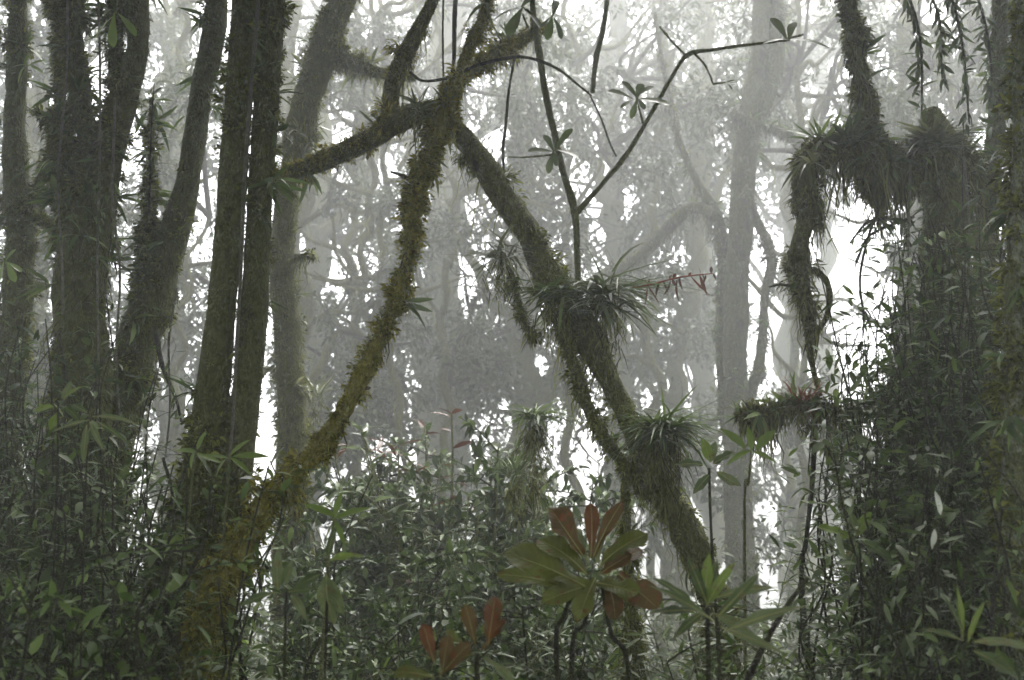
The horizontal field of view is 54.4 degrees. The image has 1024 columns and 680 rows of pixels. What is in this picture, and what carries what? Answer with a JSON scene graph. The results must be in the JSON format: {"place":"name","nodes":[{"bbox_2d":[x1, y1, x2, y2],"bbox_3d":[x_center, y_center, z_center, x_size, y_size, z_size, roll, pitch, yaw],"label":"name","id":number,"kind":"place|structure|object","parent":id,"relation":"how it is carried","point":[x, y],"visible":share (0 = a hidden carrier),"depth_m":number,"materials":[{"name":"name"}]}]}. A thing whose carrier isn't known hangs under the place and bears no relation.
{"place":"outdoors","nodes":[
{"label":"outdoors","id":0,"kind":"place"},
{"bbox_2d":[0,0,1004,612],"label":"sky","id":1,"kind":"structure","parent":0,"point":[265,430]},
{"bbox_2d":[241,610,783,673],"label":"ground","id":2,"kind":"structure","parent":0,"point":[589,614],"depth_m":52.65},
{"bbox_2d":[0,0,104,444],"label":"misty tree","id":3,"kind":"object","parent":2,"relation":"on","point":[33,138],"visible":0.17,"depth_m":14.57,"materials":[{"name":"grey plant"}]},
{"bbox_2d":[0,0,126,646],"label":"tree","id":4,"kind":"object","parent":2,"relation":"on","point":[22,221],"visible":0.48,"depth_m":5.80,"materials":[{"name":"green plant"}]},
{"bbox_2d":[0,0,136,490],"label":"misty tree","id":5,"kind":"object","parent":2,"relation":"on","point":[31,93],"visible":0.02,"depth_m":18.28,"materials":[{"name":"grey plant"}]},
{"bbox_2d":[0,279,149,666],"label":"leafy vine","id":6,"kind":"object","parent":2,"relation":"on","point":[22,386],"visible":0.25,"depth_m":4.97,"materials":[{"name":"green plant"}]},
{"bbox_2d":[0,389,150,679],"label":"leafy vine","id":7,"kind":"object","parent":2,"relation":"on","point":[47,493],"visible":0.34,"depth_m":4.10,"materials":[{"name":"green plant"}]},
{"bbox_2d":[6,0,167,679],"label":"tree","id":8,"kind":"object","parent":2,"relation":"on","point":[78,195],"visible":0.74,"depth_m":5.37,"materials":[{"name":"brown plant"}]},
{"bbox_2d":[91,0,105,366],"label":"hanging liana","id":9,"kind":"object","parent":8,"relation":"hanging from","point":[99,3],"visible":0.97,"depth_m":5.06,"materials":[{"name":"brown plant"}]},
{"bbox_2d":[50,404,139,679],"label":"seedling","id":10,"kind":"object","parent":2,"relation":"on","point":[88,431],"visible":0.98,"depth_m":2.99,"materials":[{"name":"green plant"}]},
{"bbox_2d":[0,297,191,679],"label":"leafy vine","id":11,"kind":"object","parent":2,"relation":"on","point":[97,395],"visible":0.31,"depth_m":4.59,"materials":[{"name":"green plant"}]},
{"bbox_2d":[0,337,198,678],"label":"leafy vine","id":12,"kind":"object","parent":2,"relation":"on","point":[84,416],"visible":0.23,"depth_m":4.60,"materials":[{"name":"green plant"}]},
{"bbox_2d":[0,543,223,679],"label":"bush","id":13,"kind":"object","parent":2,"relation":"on","point":[176,582],"visible":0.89,"depth_m":2.85,"materials":[{"name":"green plant"}]},
{"bbox_2d":[0,424,243,679],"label":"shrub","id":14,"kind":"object","parent":2,"relation":"on","point":[45,576],"visible":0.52,"depth_m":3.85,"materials":[{"name":"green plant"}]},
{"bbox_2d":[1,509,244,679],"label":"lance leaved bush","id":15,"kind":"object","parent":2,"relation":"on","point":[148,629],"visible":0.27,"depth_m":3.74,"materials":[{"name":"green plant"}]},
{"bbox_2d":[0,528,253,679],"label":"leaved bush","id":16,"kind":"object","parent":2,"relation":"on","point":[52,596],"visible":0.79,"depth_m":3.08,"materials":[{"name":"green plant"}]},
{"bbox_2d":[0,454,264,679],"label":"shrub","id":17,"kind":"object","parent":2,"relation":"on","point":[59,636],"visible":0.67,"depth_m":3.28,"materials":[{"name":"green plant"}]},
{"bbox_2d":[0,422,312,679],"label":"leafy vine","id":18,"kind":"object","parent":2,"relation":"on","point":[139,511],"visible":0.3,"depth_m":4.10,"materials":[{"name":"green plant"}]},
{"bbox_2d":[91,0,233,522],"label":"misty tree","id":19,"kind":"object","parent":2,"relation":"on","point":[158,406],"visible":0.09,"depth_m":18.76,"materials":[{"name":"grey plant"}]},
{"bbox_2d":[106,0,231,497],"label":"misty tree","id":20,"kind":"object","parent":2,"relation":"on","point":[188,290],"visible":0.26,"depth_m":15.55,"materials":[{"name":"grey plant"}]},
{"bbox_2d":[109,0,229,626],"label":"tree","id":21,"kind":"object","parent":2,"relation":"on","point":[160,247],"visible":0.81,"depth_m":5.65,"materials":[{"name":"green plant"}]},
{"bbox_2d":[89,0,280,606],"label":"misty tree","id":22,"kind":"object","parent":2,"relation":"on","point":[158,38],"visible":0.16,"depth_m":20.55,"materials":[{"name":"grey plant"}]},
{"bbox_2d":[131,0,312,679],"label":"tree","id":23,"kind":"object","parent":2,"relation":"on","point":[252,77],"visible":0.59,"depth_m":4.59,"materials":[{"name":"brown plant"}]},
{"bbox_2d":[98,465,386,679],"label":"leafy vine","id":24,"kind":"object","parent":2,"relation":"on","point":[245,622],"visible":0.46,"depth_m":3.99,"materials":[{"name":"green plant"}]},
{"bbox_2d":[238,548,317,679],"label":"pale leaved seedling","id":25,"kind":"object","parent":2,"relation":"on","point":[276,574],"visible":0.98,"depth_m":2.62,"materials":[{"name":"green plant"}]},
{"bbox_2d":[217,0,408,531],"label":"misty tree","id":26,"kind":"object","parent":2,"relation":"on","point":[341,358],"visible":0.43,"depth_m":16.64,"materials":[{"name":"grey plant"}]},
{"bbox_2d":[293,527,363,679],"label":"pale leaved seedling","id":27,"kind":"object","parent":2,"relation":"on","point":[330,599],"visible":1,"depth_m":2.53,"materials":[{"name":"green plant"}]},
{"bbox_2d":[256,0,416,674],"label":"tree","id":28,"kind":"object","parent":2,"relation":"on","point":[326,55],"visible":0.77,"depth_m":7.58,"materials":[{"name":"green plant"}]},
{"bbox_2d":[244,0,446,583],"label":"misty tree","id":29,"kind":"object","parent":2,"relation":"on","point":[321,228],"visible":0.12,"depth_m":23.61,"materials":[{"name":"grey plant"}]},
{"bbox_2d":[263,2,449,626],"bbox_3d":[-2.340,-0.900,17.309,3.863,16.030,5.141,7,-12,-35],"label":"misty tree","id":30,"kind":"object","parent":2,"relation":"on","point":[387,412],"visible":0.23,"depth_m":17.78,"materials":[{"name":"grey plant"}]},
{"bbox_2d":[238,497,481,679],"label":"twiggy shrub","id":31,"kind":"object","parent":2,"relation":"on","point":[302,558],"visible":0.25,"depth_m":6.41,"materials":[{"name":"green plant"}]},
{"bbox_2d":[167,0,554,679],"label":"tree","id":32,"kind":"object","parent":2,"relation":"on","point":[441,120],"visible":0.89,"depth_m":4.86,"materials":[{"name":"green plant"}]},
{"bbox_2d":[246,539,488,679],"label":"twiggy shrub","id":33,"kind":"object","parent":2,"relation":"on","point":[301,630],"visible":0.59,"depth_m":5.06,"materials":[{"name":"green plant"}]},
{"bbox_2d":[289,427,474,679],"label":"leafy shrub","id":34,"kind":"object","parent":2,"relation":"on","point":[357,586],"visible":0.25,"depth_m":6.74,"materials":[{"name":"green plant"}]},
{"bbox_2d":[302,0,464,639],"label":"misty tree","id":35,"kind":"object","parent":2,"relation":"on","point":[357,336],"visible":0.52,"depth_m":16.54,"materials":[{"name":"grey plant"}]},
{"bbox_2d":[305,422,524,667],"bbox_3d":[-0.687,1.846,7.586,1.643,2.512,2.474,0,-10,0],"label":"twiggy shrub","id":36,"kind":"object","parent":2,"relation":"on","point":[390,488],"visible":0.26,"depth_m":7.04,"materials":[{"name":"green plant"}]},
{"bbox_2d":[255,583,575,679],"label":"leaved bush","id":37,"kind":"object","parent":2,"relation":"on","point":[261,667],"visible":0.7,"depth_m":3.68,"materials":[{"name":"green plant"}]},
{"bbox_2d":[248,0,585,553],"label":"misty tree","id":38,"kind":"object","parent":2,"relation":"on","point":[399,152],"visible":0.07,"depth_m":29.21,"materials":[{"name":"grey plant"}]},
{"bbox_2d":[283,0,558,519],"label":"misty tree","id":39,"kind":"object","parent":2,"relation":"on","point":[378,34],"visible":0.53,"depth_m":16.54,"materials":[{"name":"grey plant"}]},
{"bbox_2d":[394,624,470,679],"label":"red leaved shrub","id":40,"kind":"object","parent":2,"relation":"on","point":[450,657],"visible":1,"depth_m":2.22,"materials":[{"name":"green plant"}]},
{"bbox_2d":[334,408,543,634],"bbox_3d":[-0.512,1.706,6.787,1.286,2.464,1.155,-7,-12,33],"label":"red tipped shrub","id":41,"kind":"object","parent":2,"relation":"on","point":[422,424],"visible":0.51,"depth_m":6.99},
{"bbox_2d":[326,421,553,679],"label":"leafy shrub","id":42,"kind":"object","parent":2,"relation":"on","point":[410,576],"visible":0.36,"depth_m":6.38,"materials":[{"name":"green plant"}]},
{"bbox_2d":[22,407,866,679],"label":"distant undergrowth","id":43,"kind":"object","parent":2,"relation":"on","point":[653,647],"visible":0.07,"depth_m":9.10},
{"bbox_2d":[318,585,598,679],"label":"leaved bush","id":44,"kind":"object","parent":2,"relation":"on","point":[583,658],"visible":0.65,"depth_m":3.65,"materials":[{"name":"green plant"}]},
{"bbox_2d":[354,525,564,679],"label":"twiggy shrub","id":45,"kind":"object","parent":2,"relation":"on","point":[429,559],"visible":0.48,"depth_m":5.42,"materials":[{"name":"green plant"}]},
{"bbox_2d":[332,413,590,679],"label":"twiggy shrub","id":46,"kind":"object","parent":2,"relation":"on","point":[491,474],"visible":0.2,"depth_m":6.67,"materials":[{"name":"green plant"}]},
{"bbox_2d":[319,0,610,567],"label":"misty tree","id":47,"kind":"object","parent":2,"relation":"on","point":[458,432],"visible":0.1,"depth_m":25.14,"materials":[{"name":"grey plant"}]},
{"bbox_2d":[339,423,600,679],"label":"lance leaved shrub","id":48,"kind":"object","parent":2,"relation":"on","point":[391,525],"visible":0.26,"depth_m":6.50,"materials":[{"name":"green plant"}]},
{"bbox_2d":[396,0,548,558],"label":"misty tree","id":49,"kind":"object","parent":2,"relation":"on","point":[450,364],"visible":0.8,"depth_m":16.89,"materials":[{"name":"grey plant"}]},
{"bbox_2d":[445,596,514,679],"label":"red leaved shrub","id":50,"kind":"object","parent":2,"relation":"on","point":[493,623],"visible":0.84,"depth_m":2.31,"materials":[{"name":"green plant"}]},
{"bbox_2d":[395,543,600,679],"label":"lance leaved bush","id":51,"kind":"object","parent":2,"relation":"on","point":[539,657],"visible":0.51,"depth_m":4.89,"materials":[{"name":"green plant"}]},
{"bbox_2d":[406,0,616,527],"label":"misty tree","id":52,"kind":"object","parent":2,"relation":"on","point":[529,392],"visible":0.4,"depth_m":19.06,"materials":[{"name":"grey plant"}]},
{"bbox_2d":[417,431,685,679],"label":"twiggy shrub","id":53,"kind":"object","parent":2,"relation":"on","point":[602,505],"visible":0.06,"depth_m":6.90,"materials":[{"name":"green plant"}]},
{"bbox_2d":[458,519,656,679],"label":"twiggy shrub","id":54,"kind":"object","parent":2,"relation":"on","point":[479,569],"visible":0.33,"depth_m":5.60,"materials":[{"name":"green plant"}]},
{"bbox_2d":[492,397,580,529],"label":"rosette plant","id":55,"kind":"object","parent":54,"relation":"on","point":[537,415],"visible":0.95,"depth_m":5.86,"materials":[{"name":"green plant"}]},
{"bbox_2d":[496,501,662,679],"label":"red leaved shrub","id":56,"kind":"object","parent":2,"relation":"on","point":[539,562],"visible":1,"depth_m":2.81,"materials":[{"name":"green plant"}]},
{"bbox_2d":[447,113,753,679],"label":"tree","id":57,"kind":"object","parent":2,"relation":"on","point":[691,538],"visible":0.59,"depth_m":5.25,"materials":[{"name":"green plant"}]},
{"bbox_2d":[437,223,567,324],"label":"rosette plant","id":58,"kind":"object","parent":57,"relation":"attached to","point":[501,255],"visible":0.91,"depth_m":5.32,"materials":[{"name":"green plant"}]},
{"bbox_2d":[481,271,613,360],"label":"rosette plant","id":59,"kind":"object","parent":57,"relation":"attached to","point":[554,301],"visible":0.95,"depth_m":5.13,"materials":[{"name":"green plant"}]},
{"bbox_2d":[518,243,701,386],"bbox_3d":[0.490,-0.082,5.206,0.955,0.730,0.980,0,-10,0],"label":"rosette plant","id":60,"kind":"object","parent":57,"relation":"attached to","point":[600,296],"visible":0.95,"depth_m":5.15,"materials":[{"name":"green plant"}]},
{"bbox_2d":[508,0,803,313],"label":"branch","id":61,"kind":"object","parent":57,"relation":"attached to","point":[576,210],"visible":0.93,"depth_m":5.42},
{"bbox_2d":[596,386,737,546],"bbox_3d":[0.776,0.636,4.960,0.763,0.786,0.804,0,-10,0],"label":"rosette plant","id":62,"kind":"object","parent":57,"relation":"attached to","point":[662,436],"visible":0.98,"depth_m":4.93,"materials":[{"name":"green plant"}]},
{"bbox_2d":[469,0,744,572],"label":"misty tree","id":63,"kind":"object","parent":2,"relation":"on","point":[574,53],"visible":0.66,"depth_m":17.79,"materials":[{"name":"grey plant"}]},
{"bbox_2d":[465,0,751,671],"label":"misty tree","id":64,"kind":"object","parent":2,"relation":"on","point":[606,196],"visible":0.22,"depth_m":26.67,"materials":[{"name":"grey plant"}]},
{"bbox_2d":[558,0,750,669],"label":"misty tree","id":65,"kind":"object","parent":2,"relation":"on","point":[651,386],"visible":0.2,"depth_m":25.31,"materials":[{"name":"grey plant"}]},
{"bbox_2d":[553,0,763,679],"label":"misty tree","id":66,"kind":"object","parent":2,"relation":"on","point":[655,541],"visible":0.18,"depth_m":18.33,"materials":[{"name":"grey plant"}]},
{"bbox_2d":[584,0,757,676],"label":"misty tree","id":67,"kind":"object","parent":2,"relation":"on","point":[679,350],"visible":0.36,"depth_m":21.96,"materials":[{"name":"grey plant"}]},
{"bbox_2d":[608,0,807,678],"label":"tree","id":68,"kind":"object","parent":2,"relation":"on","point":[733,248],"visible":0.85,"depth_m":13.33,"materials":[{"name":"grey plant"}]},
{"bbox_2d":[675,438,740,669],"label":"broad leaved seedling","id":69,"kind":"object","parent":2,"relation":"on","point":[709,452],"visible":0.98,"depth_m":3.57,"materials":[{"name":"green plant"}]},
{"bbox_2d":[628,7,794,665],"bbox_3d":[4.764,-1.900,30.430,8.206,26.485,6.173,7,-12,-36],"label":"misty tree","id":70,"kind":"object","parent":2,"relation":"on","point":[698,372],"visible":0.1,"depth_m":29.56,"materials":[{"name":"grey plant"}]},
{"bbox_2d":[648,552,777,679],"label":"lance leaved plant","id":71,"kind":"object","parent":2,"relation":"on","point":[709,582],"visible":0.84,"depth_m":2.47,"materials":[{"name":"green plant"}]},
{"bbox_2d":[646,573,808,679],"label":"lance leaved plant","id":72,"kind":"object","parent":2,"relation":"on","point":[756,617],"visible":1,"depth_m":2.33,"materials":[{"name":"green plant"}]},
{"bbox_2d":[720,425,775,678],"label":"leafy shoot","id":73,"kind":"object","parent":2,"relation":"on","point":[764,439],"visible":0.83,"depth_m":3.88,"materials":[{"name":"green plant"}]},
{"bbox_2d":[676,0,901,674],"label":"misty tree","id":74,"kind":"object","parent":2,"relation":"on","point":[781,340],"visible":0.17,"depth_m":31.70,"materials":[{"name":"grey plant"}]},
{"bbox_2d":[688,0,895,678],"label":"misty tree","id":75,"kind":"object","parent":2,"relation":"on","point":[795,66],"visible":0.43,"depth_m":16.73,"materials":[{"name":"grey plant"}]},
{"bbox_2d":[717,0,889,652],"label":"misty tree","id":76,"kind":"object","parent":2,"relation":"on","point":[830,261],"visible":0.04,"depth_m":36.19,"materials":[{"name":"grey plant"}]},
{"bbox_2d":[714,0,894,675],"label":"misty tree","id":77,"kind":"object","parent":2,"relation":"on","point":[790,490],"visible":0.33,"depth_m":20.96,"materials":[{"name":"grey plant"}]},
{"bbox_2d":[639,598,1012,679],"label":"leaved bush","id":78,"kind":"object","parent":2,"relation":"on","point":[856,663],"visible":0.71,"depth_m":3.35,"materials":[{"name":"green plant"}]},
{"bbox_2d":[817,508,893,679],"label":"broad leaved seedling","id":79,"kind":"object","parent":2,"relation":"on","point":[873,545],"visible":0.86,"depth_m":3.33,"materials":[{"name":"green plant"}]},
{"bbox_2d":[724,0,1007,677],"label":"tree","id":80,"kind":"object","parent":2,"relation":"on","point":[880,183],"visible":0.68,"depth_m":5.54,"materials":[{"name":"green plant"}]},
{"bbox_2d":[821,104,889,194],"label":"rosette plant","id":81,"kind":"object","parent":80,"relation":"attached to","point":[847,132],"visible":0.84,"depth_m":5.57,"materials":[{"name":"green plant"}]},
{"bbox_2d":[892,106,998,216],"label":"rosette plant","id":82,"kind":"object","parent":80,"relation":"attached to","point":[926,135],"visible":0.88,"depth_m":5.50,"materials":[{"name":"green plant"}]},
{"bbox_2d":[942,0,980,135],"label":"hanging vine","id":83,"kind":"object","parent":80,"relation":"hanging from","point":[958,18],"visible":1,"depth_m":5.35,"materials":[{"name":"green plant"}]},
{"bbox_2d":[960,0,1002,138],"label":"hanging vine","id":84,"kind":"object","parent":80,"relation":"hanging from","point":[989,93],"visible":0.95,"depth_m":5.98,"materials":[{"name":"green plant"}]},
{"bbox_2d":[763,405,995,679],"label":"leafy vine","id":85,"kind":"object","parent":2,"relation":"on","point":[871,504],"visible":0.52,"depth_m":3.75,"materials":[{"name":"green plant"}]},
{"bbox_2d":[772,298,989,678],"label":"leafy vine","id":86,"kind":"object","parent":2,"relation":"on","point":[848,359],"visible":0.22,"depth_m":4.48,"materials":[{"name":"green plant"}]},
{"bbox_2d":[778,371,999,679],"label":"leafy vine","id":87,"kind":"object","parent":2,"relation":"on","point":[862,441],"visible":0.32,"depth_m":4.18,"materials":[{"name":"green plant"}]},
{"bbox_2d":[790,211,1001,679],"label":"leafy vine","id":88,"kind":"object","parent":2,"relation":"on","point":[931,269],"visible":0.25,"depth_m":4.53,"materials":[{"name":"green plant"}]},
{"bbox_2d":[787,0,1012,510],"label":"misty tree","id":89,"kind":"object","parent":2,"relation":"on","point":[957,76],"visible":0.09,"depth_m":21.06,"materials":[{"name":"grey plant"}]},
{"bbox_2d":[812,303,1000,679],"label":"leafy vine","id":90,"kind":"object","parent":2,"relation":"on","point":[864,372],"visible":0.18,"depth_m":4.39,"materials":[{"name":"green plant"}]},
{"bbox_2d":[813,272,999,677],"bbox_3d":[1.957,0.994,4.823,1.180,2.690,0.938,-10,-14,44],"label":"leafy vine","id":91,"kind":"object","parent":2,"relation":"on","point":[873,393],"visible":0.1,"depth_m":4.92,"materials":[{"name":"green plant"}]},
{"bbox_2d":[797,449,1021,679],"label":"leafy vine","id":92,"kind":"object","parent":2,"relation":"on","point":[911,641],"visible":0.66,"depth_m":3.30,"materials":[{"name":"green plant"}]},
{"bbox_2d":[826,0,1008,389],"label":"misty tree","id":93,"kind":"object","parent":2,"relation":"on","point":[904,39],"visible":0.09,"depth_m":16.90,"materials":[{"name":"grey plant"}]},
{"bbox_2d":[833,188,1006,676],"bbox_3d":[2.130,0.763,5.147,1.128,3.217,1.180,0,-10,0],"label":"leafy vine","id":94,"kind":"object","parent":2,"relation":"on","point":[919,273],"visible":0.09,"depth_m":5.16,"materials":[{"name":"green plant"}]},
{"bbox_2d":[838,119,1005,613],"bbox_3d":[2.292,0.677,5.231,1.160,3.415,1.508,-5,-11,28],"label":"leafy vine","id":95,"kind":"object","parent":2,"relation":"on","point":[953,175],"visible":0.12,"depth_m":5.19,"materials":[{"name":"green plant"}]},
{"bbox_2d":[846,149,1007,677],"bbox_3d":[2.105,0.708,3.865,0.915,3.046,1.539,7,-12,-35],"label":"leafy vine","id":96,"kind":"object","parent":2,"relation":"on","point":[971,239],"visible":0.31,"depth_m":4.20,"materials":[{"name":"green plant"}]},
{"bbox_2d":[852,202,1006,679],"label":"leafy vine","id":97,"kind":"object","parent":2,"relation":"on","point":[954,364],"visible":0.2,"depth_m":4.24,"materials":[{"name":"green plant"}]},
{"bbox_2d":[850,0,1012,308],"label":"misty tree","id":98,"kind":"object","parent":2,"relation":"on","point":[898,102],"visible":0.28,"depth_m":15.51,"materials":[{"name":"grey plant"}]},
{"bbox_2d":[848,425,1023,679],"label":"shrub","id":99,"kind":"object","parent":2,"relation":"on","point":[987,591],"visible":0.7,"depth_m":3.11,"materials":[{"name":"green plant"}]},
{"bbox_2d":[880,338,1003,679],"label":"leafy vine","id":100,"kind":"object","parent":2,"relation":"on","point":[948,500],"visible":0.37,"depth_m":3.82,"materials":[{"name":"green plant"}]},
{"bbox_2d":[919,586,1023,679],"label":"sprout","id":101,"kind":"object","parent":2,"relation":"on","point":[999,663],"visible":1,"depth_m":2.40,"materials":[{"name":"green plant"}]},
{"bbox_2d":[963,0,1023,679],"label":"tree","id":102,"kind":"object","parent":2,"relation":"on","point":[1007,367],"visible":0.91,"depth_m":3.33,"materials":[{"name":"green plant"}]},
{"bbox_2d":[898,0,938,121],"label":"hanging vine","id":103,"kind":"object","parent":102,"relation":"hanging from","point":[918,41],"visible":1,"depth_m":5.56,"materials":[{"name":"green plant"}]},
{"bbox_2d":[971,0,1016,416],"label":"tree","id":104,"kind":"object","parent":2,"relation":"on","point":[998,39],"visible":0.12,"depth_m":6.32,"materials":[{"name":"plant"}]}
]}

